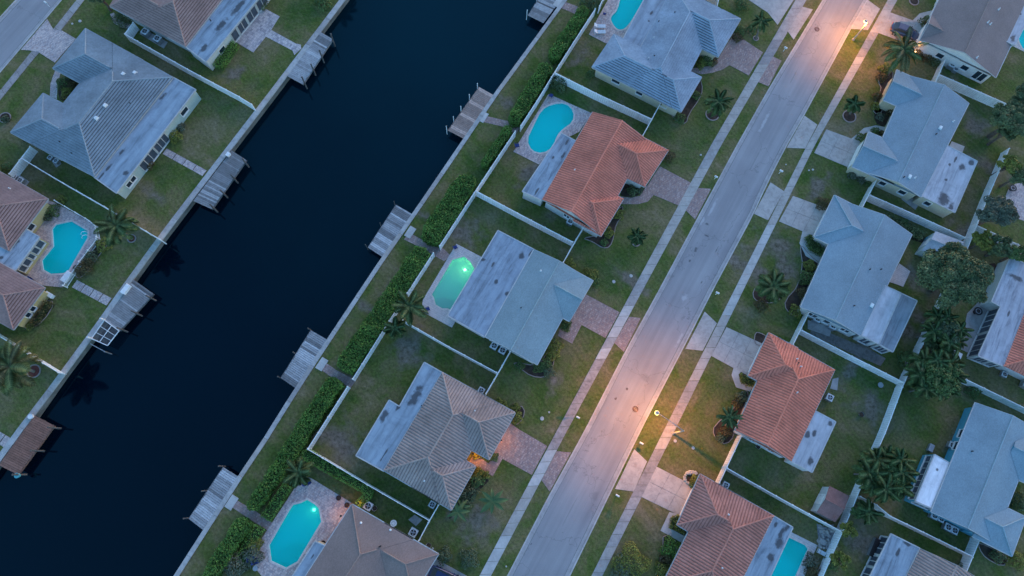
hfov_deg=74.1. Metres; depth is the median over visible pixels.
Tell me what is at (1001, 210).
broadleaf tree
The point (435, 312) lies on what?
pool deck
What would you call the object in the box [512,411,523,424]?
shrub
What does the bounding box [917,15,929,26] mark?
shrub
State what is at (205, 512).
dock
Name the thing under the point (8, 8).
kerb
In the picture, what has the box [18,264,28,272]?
window
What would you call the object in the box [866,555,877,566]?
window
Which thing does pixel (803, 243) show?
path
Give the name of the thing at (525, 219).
fence
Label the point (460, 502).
banana plant
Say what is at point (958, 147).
patio
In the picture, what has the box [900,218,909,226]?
shrub
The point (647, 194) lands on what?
path
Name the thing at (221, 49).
window
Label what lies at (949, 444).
air conditioner
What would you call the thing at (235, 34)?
window
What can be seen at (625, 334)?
driveway
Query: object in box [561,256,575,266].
shrub
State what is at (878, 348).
window
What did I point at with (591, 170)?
house
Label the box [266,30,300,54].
path
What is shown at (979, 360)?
window
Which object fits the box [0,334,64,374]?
fence
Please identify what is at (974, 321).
patio
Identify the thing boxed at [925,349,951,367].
palm tree
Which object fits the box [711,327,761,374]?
driveway
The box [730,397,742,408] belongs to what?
shrub
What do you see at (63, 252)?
swimming pool
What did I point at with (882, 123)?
planting bed
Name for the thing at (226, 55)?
hedge
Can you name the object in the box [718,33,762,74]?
driveway
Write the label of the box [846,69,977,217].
house
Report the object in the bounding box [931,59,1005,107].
fence
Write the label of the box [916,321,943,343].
palm tree
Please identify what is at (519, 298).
house
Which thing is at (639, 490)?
pavement
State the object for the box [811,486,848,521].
garden shed
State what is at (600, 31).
sun lounger
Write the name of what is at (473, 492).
shrub
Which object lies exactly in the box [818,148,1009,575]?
fence
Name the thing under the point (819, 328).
equipment pad
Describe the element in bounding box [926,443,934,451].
garden bench
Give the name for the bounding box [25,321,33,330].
shrub
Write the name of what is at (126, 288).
storage box
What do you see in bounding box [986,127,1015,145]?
broadleaf tree
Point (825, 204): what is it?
shrub
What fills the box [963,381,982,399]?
shrub
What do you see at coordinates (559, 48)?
hedge
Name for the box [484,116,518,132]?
path
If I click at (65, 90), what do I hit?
shrub
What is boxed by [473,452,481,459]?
shrub
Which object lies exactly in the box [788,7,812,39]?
driveway
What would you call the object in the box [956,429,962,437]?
window
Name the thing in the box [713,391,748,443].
planting bed
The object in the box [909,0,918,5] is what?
planting bed
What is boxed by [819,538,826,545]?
storage box
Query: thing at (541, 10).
dock
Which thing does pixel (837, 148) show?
driveway
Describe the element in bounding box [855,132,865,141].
shrub
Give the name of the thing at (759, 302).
shrub
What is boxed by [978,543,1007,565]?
planting bed
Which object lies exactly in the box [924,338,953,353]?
broadleaf tree
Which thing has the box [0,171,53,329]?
house
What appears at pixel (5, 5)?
lawn
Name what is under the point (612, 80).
window
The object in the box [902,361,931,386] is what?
palm tree
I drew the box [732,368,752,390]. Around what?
path
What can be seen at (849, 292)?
house
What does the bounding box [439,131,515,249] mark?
fence
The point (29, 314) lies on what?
window
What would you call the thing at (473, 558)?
shrub
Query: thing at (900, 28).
parked car
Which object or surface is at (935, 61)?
shrub
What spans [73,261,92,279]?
shrub
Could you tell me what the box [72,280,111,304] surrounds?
path
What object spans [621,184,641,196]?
planting bed
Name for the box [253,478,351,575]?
pool deck
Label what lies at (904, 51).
palm tree
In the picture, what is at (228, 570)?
shrub
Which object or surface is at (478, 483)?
shrub
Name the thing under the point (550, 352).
shrub
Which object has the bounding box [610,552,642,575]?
shrub
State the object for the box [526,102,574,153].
swimming pool
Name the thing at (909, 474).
palm tree
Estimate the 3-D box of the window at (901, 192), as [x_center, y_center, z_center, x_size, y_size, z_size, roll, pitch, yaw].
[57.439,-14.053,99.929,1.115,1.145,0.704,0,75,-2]
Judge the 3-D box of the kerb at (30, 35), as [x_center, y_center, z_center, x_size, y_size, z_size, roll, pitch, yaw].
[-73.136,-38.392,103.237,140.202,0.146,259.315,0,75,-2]
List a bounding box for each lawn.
[0,0,14,15]
[0,0,338,450]
[180,0,821,575]
[571,0,1023,575]
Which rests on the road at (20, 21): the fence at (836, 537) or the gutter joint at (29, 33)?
the gutter joint at (29, 33)
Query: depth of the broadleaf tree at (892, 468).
86.07 m
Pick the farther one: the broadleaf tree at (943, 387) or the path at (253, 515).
the broadleaf tree at (943, 387)
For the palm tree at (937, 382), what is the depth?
89.60 m
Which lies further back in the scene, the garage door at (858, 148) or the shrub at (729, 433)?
the garage door at (858, 148)
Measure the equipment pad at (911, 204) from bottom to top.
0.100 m
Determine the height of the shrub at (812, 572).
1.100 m
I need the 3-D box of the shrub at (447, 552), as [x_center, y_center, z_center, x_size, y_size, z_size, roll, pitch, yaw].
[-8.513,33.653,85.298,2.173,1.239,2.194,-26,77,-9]
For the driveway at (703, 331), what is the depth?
94.67 m
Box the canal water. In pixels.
[0,0,556,575]
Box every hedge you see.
[27,300,54,326]
[203,517,253,575]
[213,39,238,70]
[233,524,264,564]
[246,376,344,510]
[260,483,291,521]
[301,449,373,507]
[336,245,431,375]
[421,173,476,247]
[480,124,511,169]
[508,62,552,128]
[548,5,589,64]
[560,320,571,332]
[668,514,684,533]
[738,372,754,386]
[804,234,824,256]
[881,211,927,241]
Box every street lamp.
[655,411,683,434]
[852,19,867,40]
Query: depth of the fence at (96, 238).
93.92 m
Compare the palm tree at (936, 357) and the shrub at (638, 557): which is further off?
the palm tree at (936, 357)
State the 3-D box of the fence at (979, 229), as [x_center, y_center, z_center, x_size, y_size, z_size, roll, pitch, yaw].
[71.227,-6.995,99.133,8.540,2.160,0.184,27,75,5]
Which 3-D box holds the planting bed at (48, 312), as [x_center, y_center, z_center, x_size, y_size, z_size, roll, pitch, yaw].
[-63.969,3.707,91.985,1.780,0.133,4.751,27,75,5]
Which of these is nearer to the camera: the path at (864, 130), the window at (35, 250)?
the window at (35, 250)
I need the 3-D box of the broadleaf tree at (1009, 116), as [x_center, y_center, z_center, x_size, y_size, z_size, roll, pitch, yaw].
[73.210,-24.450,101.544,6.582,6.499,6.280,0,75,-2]
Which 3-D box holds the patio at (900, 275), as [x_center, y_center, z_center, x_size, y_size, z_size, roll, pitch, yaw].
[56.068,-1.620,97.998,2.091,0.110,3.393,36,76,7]
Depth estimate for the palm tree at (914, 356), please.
91.17 m
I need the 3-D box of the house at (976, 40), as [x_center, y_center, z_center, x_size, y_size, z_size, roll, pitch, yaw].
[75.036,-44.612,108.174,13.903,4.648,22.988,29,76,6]
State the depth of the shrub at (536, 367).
92.03 m
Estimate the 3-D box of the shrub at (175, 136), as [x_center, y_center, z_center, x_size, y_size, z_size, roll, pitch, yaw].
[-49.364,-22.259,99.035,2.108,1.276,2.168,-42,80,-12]
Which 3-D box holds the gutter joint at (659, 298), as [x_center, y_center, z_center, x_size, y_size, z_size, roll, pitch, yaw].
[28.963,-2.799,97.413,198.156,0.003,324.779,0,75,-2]
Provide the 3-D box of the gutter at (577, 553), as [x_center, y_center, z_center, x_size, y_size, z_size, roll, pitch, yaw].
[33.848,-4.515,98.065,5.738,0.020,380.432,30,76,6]
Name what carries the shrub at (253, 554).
on the lawn at (390, 370)
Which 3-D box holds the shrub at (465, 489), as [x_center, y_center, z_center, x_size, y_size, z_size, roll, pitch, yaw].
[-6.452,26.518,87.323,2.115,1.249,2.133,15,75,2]
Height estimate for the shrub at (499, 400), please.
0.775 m
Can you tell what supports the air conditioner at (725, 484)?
on the lawn at (917, 426)
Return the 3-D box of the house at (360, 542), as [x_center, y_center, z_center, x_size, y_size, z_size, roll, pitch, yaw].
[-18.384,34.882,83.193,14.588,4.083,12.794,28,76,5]
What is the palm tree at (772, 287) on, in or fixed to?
on the planting bed at (756, 297)
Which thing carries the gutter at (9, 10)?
on the road at (20, 21)
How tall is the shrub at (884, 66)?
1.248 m
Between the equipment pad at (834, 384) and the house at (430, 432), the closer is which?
the house at (430, 432)
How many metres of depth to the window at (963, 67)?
106.04 m
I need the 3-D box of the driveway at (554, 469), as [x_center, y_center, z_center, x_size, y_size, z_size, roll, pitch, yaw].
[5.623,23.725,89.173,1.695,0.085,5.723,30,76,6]
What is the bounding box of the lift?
[86,318,118,353]
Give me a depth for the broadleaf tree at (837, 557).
84.55 m
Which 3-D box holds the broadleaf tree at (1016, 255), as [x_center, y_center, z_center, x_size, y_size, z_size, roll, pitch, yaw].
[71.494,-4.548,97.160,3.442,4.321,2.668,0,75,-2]
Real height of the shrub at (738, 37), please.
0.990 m
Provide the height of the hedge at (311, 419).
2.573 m
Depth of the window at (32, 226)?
93.94 m
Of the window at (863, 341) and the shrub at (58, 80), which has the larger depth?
the shrub at (58, 80)
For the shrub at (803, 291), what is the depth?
96.22 m
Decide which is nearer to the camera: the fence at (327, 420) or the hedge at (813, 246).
the fence at (327, 420)
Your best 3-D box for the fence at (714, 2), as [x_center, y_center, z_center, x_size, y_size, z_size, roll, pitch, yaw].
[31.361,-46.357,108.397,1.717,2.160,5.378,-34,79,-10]
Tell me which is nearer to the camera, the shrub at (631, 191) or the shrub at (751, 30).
the shrub at (631, 191)
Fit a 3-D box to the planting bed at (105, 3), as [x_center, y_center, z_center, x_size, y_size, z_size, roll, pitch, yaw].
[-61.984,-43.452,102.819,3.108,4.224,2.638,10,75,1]
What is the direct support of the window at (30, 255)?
in the house at (23, 245)
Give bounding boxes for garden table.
[390,520,396,526]
[973,307,982,314]
[1009,185,1016,190]
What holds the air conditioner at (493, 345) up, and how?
attached to the house at (519, 298)
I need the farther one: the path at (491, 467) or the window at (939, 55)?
the window at (939, 55)
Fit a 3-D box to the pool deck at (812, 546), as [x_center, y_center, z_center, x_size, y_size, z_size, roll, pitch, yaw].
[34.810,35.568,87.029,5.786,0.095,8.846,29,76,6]
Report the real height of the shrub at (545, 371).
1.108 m
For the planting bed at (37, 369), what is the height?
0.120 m
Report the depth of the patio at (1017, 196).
101.96 m
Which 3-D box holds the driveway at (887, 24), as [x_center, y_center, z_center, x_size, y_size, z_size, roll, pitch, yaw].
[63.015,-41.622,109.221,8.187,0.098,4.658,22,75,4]
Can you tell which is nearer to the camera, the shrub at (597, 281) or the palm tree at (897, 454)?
the palm tree at (897, 454)
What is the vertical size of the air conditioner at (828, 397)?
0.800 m
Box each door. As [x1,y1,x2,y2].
[814,494,824,503]
[847,141,863,168]
[915,25,925,41]
[918,238,930,248]
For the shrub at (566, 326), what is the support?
on the lawn at (390, 370)
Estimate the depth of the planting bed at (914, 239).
99.61 m
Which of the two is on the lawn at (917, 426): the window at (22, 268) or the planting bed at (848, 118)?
the planting bed at (848, 118)
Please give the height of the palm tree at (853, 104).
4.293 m
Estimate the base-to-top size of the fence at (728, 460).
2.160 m
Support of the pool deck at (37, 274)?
on the lawn at (164, 188)
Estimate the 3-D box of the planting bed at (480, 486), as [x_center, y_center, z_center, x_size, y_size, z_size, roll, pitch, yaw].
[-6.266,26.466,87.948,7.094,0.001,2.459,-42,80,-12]
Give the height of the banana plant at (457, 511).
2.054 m
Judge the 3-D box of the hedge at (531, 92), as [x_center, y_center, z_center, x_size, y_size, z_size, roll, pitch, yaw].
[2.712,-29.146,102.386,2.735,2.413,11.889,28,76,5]
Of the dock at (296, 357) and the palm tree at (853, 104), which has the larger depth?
the palm tree at (853, 104)
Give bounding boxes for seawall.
[0,0,348,468]
[174,0,566,575]
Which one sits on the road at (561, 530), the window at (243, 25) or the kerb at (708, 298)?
the kerb at (708, 298)
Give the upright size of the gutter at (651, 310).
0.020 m
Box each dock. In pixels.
[0,415,61,475]
[105,280,156,332]
[183,465,237,529]
[194,151,248,212]
[277,328,326,387]
[287,32,335,88]
[365,201,410,256]
[446,83,492,138]
[526,0,555,22]
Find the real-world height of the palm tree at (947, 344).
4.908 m
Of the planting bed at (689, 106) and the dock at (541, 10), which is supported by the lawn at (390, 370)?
the planting bed at (689, 106)
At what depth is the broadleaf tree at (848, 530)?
85.60 m
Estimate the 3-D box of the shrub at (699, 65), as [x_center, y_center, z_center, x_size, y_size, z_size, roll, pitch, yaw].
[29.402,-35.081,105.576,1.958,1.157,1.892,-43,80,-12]
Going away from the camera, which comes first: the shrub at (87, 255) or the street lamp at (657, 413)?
the street lamp at (657, 413)
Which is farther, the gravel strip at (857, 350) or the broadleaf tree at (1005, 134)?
the broadleaf tree at (1005, 134)
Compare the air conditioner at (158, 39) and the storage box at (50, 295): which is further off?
the air conditioner at (158, 39)
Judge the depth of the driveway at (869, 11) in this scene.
109.58 m
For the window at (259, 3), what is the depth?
104.86 m
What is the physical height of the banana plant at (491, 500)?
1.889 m
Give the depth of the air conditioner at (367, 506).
86.14 m
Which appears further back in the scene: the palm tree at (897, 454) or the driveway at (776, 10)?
the driveway at (776, 10)
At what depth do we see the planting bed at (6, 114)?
99.53 m
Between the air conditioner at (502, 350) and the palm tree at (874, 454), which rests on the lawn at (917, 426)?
the palm tree at (874, 454)
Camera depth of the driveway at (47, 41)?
102.93 m
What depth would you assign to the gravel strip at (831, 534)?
88.23 m
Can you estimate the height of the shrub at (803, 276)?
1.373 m
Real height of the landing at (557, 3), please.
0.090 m
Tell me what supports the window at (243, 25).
in the house at (204, 32)
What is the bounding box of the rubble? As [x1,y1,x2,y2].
[817,524,834,549]
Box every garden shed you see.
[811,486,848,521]
[915,231,963,255]
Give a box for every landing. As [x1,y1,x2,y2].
[224,494,238,509]
[315,357,327,370]
[404,226,415,237]
[480,113,488,122]
[553,0,561,6]
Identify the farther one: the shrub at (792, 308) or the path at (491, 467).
the shrub at (792, 308)
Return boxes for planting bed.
[0,112,10,122]
[25,300,52,328]
[27,364,40,377]
[58,76,75,100]
[75,241,106,277]
[127,234,135,242]
[449,472,488,518]
[511,406,524,424]
[514,341,557,377]
[584,206,622,247]
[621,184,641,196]
[655,535,676,575]
[671,81,702,123]
[687,471,698,484]
[705,109,718,120]
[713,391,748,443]
[753,288,779,302]
[754,332,765,345]
[785,246,817,315]
[842,110,855,122]
[873,68,892,113]
[874,109,889,125]
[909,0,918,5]
[911,236,924,242]
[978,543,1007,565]
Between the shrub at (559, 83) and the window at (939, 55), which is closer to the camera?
the shrub at (559, 83)
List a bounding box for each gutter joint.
[0,0,57,67]
[513,1,826,574]
[564,0,862,575]
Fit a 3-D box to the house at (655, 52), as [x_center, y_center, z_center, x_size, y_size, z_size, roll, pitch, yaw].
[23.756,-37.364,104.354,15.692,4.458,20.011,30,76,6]
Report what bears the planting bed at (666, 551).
on the lawn at (917, 426)
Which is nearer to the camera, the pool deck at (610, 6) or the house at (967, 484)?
the house at (967, 484)
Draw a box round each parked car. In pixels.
[427,565,459,575]
[890,22,919,41]
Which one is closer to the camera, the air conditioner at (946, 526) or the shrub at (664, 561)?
the shrub at (664, 561)
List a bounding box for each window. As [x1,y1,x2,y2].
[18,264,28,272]
[22,258,32,266]
[25,312,32,318]
[27,223,36,231]
[27,253,36,259]
[29,306,37,312]
[30,246,41,254]
[35,239,46,248]
[125,175,137,188]
[139,148,158,171]
[153,133,169,153]
[180,105,188,116]
[218,44,225,54]
[230,28,240,41]
[237,17,248,34]
[246,5,258,23]
[255,0,268,11]
[611,79,619,85]
[808,312,818,318]
[821,319,831,324]
[838,327,850,333]
[857,338,871,344]
[860,566,872,575]
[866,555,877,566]
[872,345,888,353]
[874,536,887,554]
[877,180,887,186]
[896,189,907,195]
[908,455,931,499]
[911,502,930,509]
[922,200,932,206]
[934,52,945,59]
[951,441,957,449]
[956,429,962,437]
[959,64,970,71]
[966,333,986,356]
[970,70,988,82]
[971,357,989,363]
[977,307,998,333]
[983,362,996,366]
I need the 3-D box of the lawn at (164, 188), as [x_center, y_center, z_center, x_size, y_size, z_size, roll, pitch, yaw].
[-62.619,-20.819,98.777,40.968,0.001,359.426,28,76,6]
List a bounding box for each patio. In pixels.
[237,9,279,51]
[890,264,909,286]
[949,142,964,151]
[961,302,987,352]
[1006,183,1023,220]
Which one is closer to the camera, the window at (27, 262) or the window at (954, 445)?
the window at (954, 445)
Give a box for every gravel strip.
[810,330,885,365]
[817,524,833,545]
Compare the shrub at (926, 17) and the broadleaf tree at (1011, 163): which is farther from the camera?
the shrub at (926, 17)
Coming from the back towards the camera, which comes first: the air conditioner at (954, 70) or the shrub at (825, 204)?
the air conditioner at (954, 70)
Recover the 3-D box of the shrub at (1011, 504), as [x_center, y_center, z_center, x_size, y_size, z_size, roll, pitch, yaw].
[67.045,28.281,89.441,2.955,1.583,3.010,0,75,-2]
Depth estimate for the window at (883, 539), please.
86.90 m
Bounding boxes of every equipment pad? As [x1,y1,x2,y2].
[140,33,167,47]
[409,515,421,525]
[808,320,830,336]
[830,378,837,389]
[902,198,917,209]
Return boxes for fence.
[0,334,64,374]
[8,146,166,243]
[53,200,99,287]
[124,22,255,110]
[307,386,350,448]
[307,449,439,541]
[352,252,434,380]
[402,320,510,394]
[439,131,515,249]
[476,190,582,262]
[520,8,595,131]
[554,72,660,135]
[707,0,718,5]
[715,435,841,531]
[790,312,903,383]
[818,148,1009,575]
[857,496,979,570]
[859,179,965,239]
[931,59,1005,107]
[962,379,1023,413]
[968,224,1020,253]
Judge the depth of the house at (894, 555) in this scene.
85.04 m
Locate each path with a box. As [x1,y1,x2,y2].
[0,432,9,446]
[50,71,59,98]
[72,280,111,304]
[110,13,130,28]
[163,148,206,175]
[233,501,271,529]
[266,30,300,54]
[322,364,354,387]
[404,235,449,260]
[469,454,501,475]
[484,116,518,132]
[558,319,580,342]
[562,2,577,13]
[622,186,653,203]
[661,512,683,541]
[691,59,728,73]
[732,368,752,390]
[800,231,820,262]
[852,125,884,141]
[913,11,931,22]
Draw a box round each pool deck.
[17,201,95,286]
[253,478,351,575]
[422,244,480,326]
[513,94,590,163]
[589,0,627,42]
[790,532,816,575]
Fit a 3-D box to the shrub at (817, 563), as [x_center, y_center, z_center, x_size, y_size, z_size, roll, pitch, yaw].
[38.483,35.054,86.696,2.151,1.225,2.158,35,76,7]
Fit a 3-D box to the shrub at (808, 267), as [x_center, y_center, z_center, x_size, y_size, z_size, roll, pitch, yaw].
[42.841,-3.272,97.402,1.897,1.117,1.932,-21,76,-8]
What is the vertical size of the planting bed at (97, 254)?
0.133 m
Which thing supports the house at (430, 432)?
on the lawn at (390, 370)
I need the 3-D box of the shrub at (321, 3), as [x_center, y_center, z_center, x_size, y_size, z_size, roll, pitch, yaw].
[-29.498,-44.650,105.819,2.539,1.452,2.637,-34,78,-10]
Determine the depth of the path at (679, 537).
87.60 m
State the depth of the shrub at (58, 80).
100.46 m
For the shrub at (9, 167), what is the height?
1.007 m
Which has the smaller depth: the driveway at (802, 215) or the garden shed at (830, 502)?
the garden shed at (830, 502)
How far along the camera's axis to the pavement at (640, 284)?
96.03 m
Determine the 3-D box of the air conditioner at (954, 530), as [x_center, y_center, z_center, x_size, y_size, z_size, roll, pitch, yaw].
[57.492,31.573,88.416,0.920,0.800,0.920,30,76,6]
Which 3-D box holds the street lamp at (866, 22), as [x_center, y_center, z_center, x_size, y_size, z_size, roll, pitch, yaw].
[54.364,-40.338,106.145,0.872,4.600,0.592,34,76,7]
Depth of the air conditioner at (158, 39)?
102.80 m
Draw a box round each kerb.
[0,0,16,17]
[0,0,61,71]
[507,0,822,575]
[569,0,867,575]
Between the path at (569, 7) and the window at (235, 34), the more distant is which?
the path at (569, 7)
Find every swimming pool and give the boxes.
[40,220,88,275]
[267,498,322,569]
[430,255,474,310]
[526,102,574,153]
[609,0,642,30]
[772,536,809,575]
[1018,29,1023,49]
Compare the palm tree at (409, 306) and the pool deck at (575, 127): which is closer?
the palm tree at (409, 306)
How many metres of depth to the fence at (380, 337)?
92.32 m
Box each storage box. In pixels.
[46,291,54,298]
[60,270,71,281]
[120,283,131,294]
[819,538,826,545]
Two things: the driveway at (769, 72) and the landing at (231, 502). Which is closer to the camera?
the landing at (231, 502)
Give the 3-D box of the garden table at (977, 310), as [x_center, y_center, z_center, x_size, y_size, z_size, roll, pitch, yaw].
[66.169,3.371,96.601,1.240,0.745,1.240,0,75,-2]
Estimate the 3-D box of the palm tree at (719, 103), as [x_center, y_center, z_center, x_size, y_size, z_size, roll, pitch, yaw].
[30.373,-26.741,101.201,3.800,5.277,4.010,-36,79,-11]
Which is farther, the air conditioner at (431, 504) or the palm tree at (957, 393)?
the palm tree at (957, 393)
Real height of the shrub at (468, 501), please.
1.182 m
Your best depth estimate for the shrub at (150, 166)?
97.86 m
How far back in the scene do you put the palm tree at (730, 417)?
88.67 m
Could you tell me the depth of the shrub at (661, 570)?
85.58 m
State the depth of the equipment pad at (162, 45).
103.68 m
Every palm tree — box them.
[0,338,42,396]
[92,204,140,246]
[283,456,314,488]
[383,316,406,339]
[392,290,429,327]
[627,227,648,245]
[702,88,734,116]
[716,405,743,428]
[751,10,773,38]
[755,268,790,303]
[843,95,865,114]
[851,458,889,489]
[853,497,884,524]
[858,473,877,496]
[859,446,891,474]
[872,473,904,503]
[873,444,894,463]
[877,461,897,480]
[881,25,927,75]
[886,447,917,471]
[892,459,919,483]
[896,476,913,499]
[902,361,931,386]
[907,346,928,373]
[909,375,937,400]
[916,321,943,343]
[922,306,943,323]
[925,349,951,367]
[926,362,951,386]
[929,333,961,353]
[929,379,950,401]
[937,307,959,324]
[937,319,961,338]
[943,349,965,373]
[944,377,961,400]
[949,363,969,383]
[952,337,968,351]
[954,320,973,339]
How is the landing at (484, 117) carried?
on the lawn at (390, 370)
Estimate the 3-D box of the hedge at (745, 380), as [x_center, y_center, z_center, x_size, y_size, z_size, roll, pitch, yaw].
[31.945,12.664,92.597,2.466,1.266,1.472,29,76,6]
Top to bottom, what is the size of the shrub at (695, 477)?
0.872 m
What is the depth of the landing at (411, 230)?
97.01 m
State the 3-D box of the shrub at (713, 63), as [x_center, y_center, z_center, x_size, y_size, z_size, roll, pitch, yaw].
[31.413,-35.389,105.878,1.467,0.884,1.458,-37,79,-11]
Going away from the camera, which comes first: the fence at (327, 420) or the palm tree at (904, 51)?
the fence at (327, 420)
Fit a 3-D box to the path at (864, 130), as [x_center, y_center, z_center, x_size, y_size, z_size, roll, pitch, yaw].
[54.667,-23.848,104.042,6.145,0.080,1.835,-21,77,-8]
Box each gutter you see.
[0,0,20,21]
[0,0,59,70]
[509,0,826,575]
[565,0,865,575]
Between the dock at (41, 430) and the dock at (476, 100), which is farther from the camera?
the dock at (476, 100)
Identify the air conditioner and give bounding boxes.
[17,176,26,183]
[47,155,54,160]
[140,27,151,37]
[152,34,163,44]
[362,501,373,510]
[408,527,418,537]
[428,500,436,508]
[478,386,484,393]
[490,341,498,350]
[498,346,506,355]
[566,219,572,226]
[721,481,729,488]
[811,317,820,323]
[824,393,833,401]
[826,325,835,330]
[927,513,937,520]
[937,517,944,522]
[941,522,952,531]
[945,441,953,448]
[946,63,954,70]
[949,525,958,534]
[951,67,957,73]
[999,371,1007,377]
[1018,380,1023,388]
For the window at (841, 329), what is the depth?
94.29 m
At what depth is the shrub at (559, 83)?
103.21 m
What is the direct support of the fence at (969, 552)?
on the lawn at (917, 426)
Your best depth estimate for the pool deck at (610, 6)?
107.31 m
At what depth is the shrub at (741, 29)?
107.28 m
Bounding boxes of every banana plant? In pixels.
[447,502,469,521]
[454,499,469,514]
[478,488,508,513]
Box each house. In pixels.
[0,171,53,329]
[10,28,200,198]
[109,0,269,70]
[292,504,438,575]
[355,362,515,510]
[447,230,593,364]
[522,112,668,236]
[592,0,740,115]
[665,474,792,575]
[733,332,835,472]
[798,195,917,353]
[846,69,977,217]
[860,533,973,575]
[904,402,1023,556]
[913,0,1023,83]
[966,258,1023,379]
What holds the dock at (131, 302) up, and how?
in the canal water
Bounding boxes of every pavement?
[0,0,83,99]
[480,0,805,575]
[592,0,896,575]
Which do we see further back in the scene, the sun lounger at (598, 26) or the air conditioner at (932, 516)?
the sun lounger at (598, 26)
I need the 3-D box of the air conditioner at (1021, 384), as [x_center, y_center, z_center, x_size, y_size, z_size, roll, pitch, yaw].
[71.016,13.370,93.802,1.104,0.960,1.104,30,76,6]
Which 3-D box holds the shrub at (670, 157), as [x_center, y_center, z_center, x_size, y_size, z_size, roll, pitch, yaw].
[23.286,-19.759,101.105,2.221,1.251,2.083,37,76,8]
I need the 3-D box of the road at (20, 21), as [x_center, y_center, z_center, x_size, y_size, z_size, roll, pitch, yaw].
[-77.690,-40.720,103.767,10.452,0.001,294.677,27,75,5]
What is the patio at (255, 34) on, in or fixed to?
on the lawn at (164, 188)
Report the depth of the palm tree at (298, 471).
84.13 m
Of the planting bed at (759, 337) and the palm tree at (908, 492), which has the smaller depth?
the palm tree at (908, 492)
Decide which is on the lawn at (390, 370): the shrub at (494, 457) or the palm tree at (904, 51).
the shrub at (494, 457)
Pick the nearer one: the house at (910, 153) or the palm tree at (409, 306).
the palm tree at (409, 306)
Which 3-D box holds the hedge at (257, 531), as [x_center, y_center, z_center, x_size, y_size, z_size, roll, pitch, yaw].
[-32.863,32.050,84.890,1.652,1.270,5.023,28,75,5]
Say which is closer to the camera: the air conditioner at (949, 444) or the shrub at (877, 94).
the air conditioner at (949, 444)
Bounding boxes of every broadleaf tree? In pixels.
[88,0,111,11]
[829,550,851,570]
[839,520,857,537]
[850,504,865,520]
[871,457,906,495]
[915,241,995,309]
[917,356,961,397]
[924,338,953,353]
[933,314,965,342]
[968,230,994,251]
[974,195,1019,226]
[984,233,1013,256]
[986,99,1023,138]
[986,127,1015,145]
[990,154,1022,175]
[998,167,1023,187]
[999,244,1023,261]
[1009,83,1023,103]
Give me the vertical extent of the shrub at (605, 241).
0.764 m
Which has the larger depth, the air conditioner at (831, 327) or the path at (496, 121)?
the path at (496, 121)
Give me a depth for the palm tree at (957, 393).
89.56 m
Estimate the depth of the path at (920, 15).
110.00 m
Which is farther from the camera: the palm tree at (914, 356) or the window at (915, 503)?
the palm tree at (914, 356)
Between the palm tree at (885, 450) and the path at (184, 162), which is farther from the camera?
the path at (184, 162)
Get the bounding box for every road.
[0,0,56,66]
[513,0,864,575]
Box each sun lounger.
[594,23,605,28]
[594,29,605,33]
[817,549,826,555]
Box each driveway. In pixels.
[21,19,75,61]
[426,559,465,575]
[494,423,546,474]
[542,451,570,490]
[572,295,618,337]
[615,317,639,351]
[615,449,646,490]
[642,467,690,514]
[647,167,689,204]
[686,188,710,218]
[686,312,716,350]
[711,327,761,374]
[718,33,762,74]
[750,0,792,24]
[754,183,783,219]
[759,57,780,85]
[779,196,825,234]
[787,116,816,147]
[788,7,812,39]
[814,129,860,166]
[851,0,879,29]
[879,12,924,40]
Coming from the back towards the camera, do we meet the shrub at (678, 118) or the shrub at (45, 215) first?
the shrub at (678, 118)
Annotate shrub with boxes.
[0,115,10,122]
[1,162,12,173]
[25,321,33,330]
[43,212,52,220]
[44,203,59,217]
[55,194,67,205]
[56,77,70,90]
[60,87,72,99]
[67,81,78,90]
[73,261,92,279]
[81,254,95,267]
[84,249,98,262]
[95,237,112,253]
[111,12,131,29]
[147,161,154,170]
[169,129,182,144]
[176,122,185,131]
[223,548,250,575]
[240,543,265,569]
[246,538,264,554]
[314,0,332,11]
[436,544,452,565]
[457,488,469,501]
[457,495,471,509]
[458,547,479,569]
[461,482,480,501]
[469,472,485,489]
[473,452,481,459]
[474,466,485,477]
[481,470,489,479]
[490,453,498,461]
[496,396,504,403]
[510,403,520,412]
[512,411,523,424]
[513,360,525,372]
[533,363,541,372]
[539,355,552,371]
[542,364,556,378]
[544,349,559,362]
[547,338,564,354]
[549,72,568,92]
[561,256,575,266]
[577,0,604,13]
[583,267,598,283]
[587,69,595,77]
[591,276,600,288]
[600,238,608,246]
[604,227,614,238]
[610,541,651,575]
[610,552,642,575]
[613,209,624,220]
[626,185,638,197]
[636,187,643,194]
[655,561,670,575]
[658,535,681,560]
[658,548,675,566]
[662,148,675,163]
[672,112,685,124]
[690,474,697,482]
[692,91,701,100]
[695,58,706,70]
[699,55,712,67]
[708,57,717,66]
[714,432,725,443]
[718,426,732,438]
[730,32,743,42]
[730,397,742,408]
[734,0,749,10]
[734,25,746,36]
[735,391,747,403]
[747,23,757,34]
[753,298,768,312]
[788,303,800,318]
[795,287,806,298]
[798,270,813,284]
[802,259,816,271]
[802,551,821,570]
[803,562,820,575]
[815,197,829,210]
[823,554,837,572]
[847,172,855,179]
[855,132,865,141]
[856,176,865,184]
[870,102,879,109]
[870,127,879,134]
[871,91,882,101]
[874,112,885,120]
[875,71,887,83]
[877,62,893,74]
[895,349,912,367]
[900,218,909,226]
[914,49,922,56]
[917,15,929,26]
[922,53,932,62]
[929,57,940,66]
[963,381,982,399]
[988,549,1006,564]
[1003,550,1023,571]
[1009,491,1023,511]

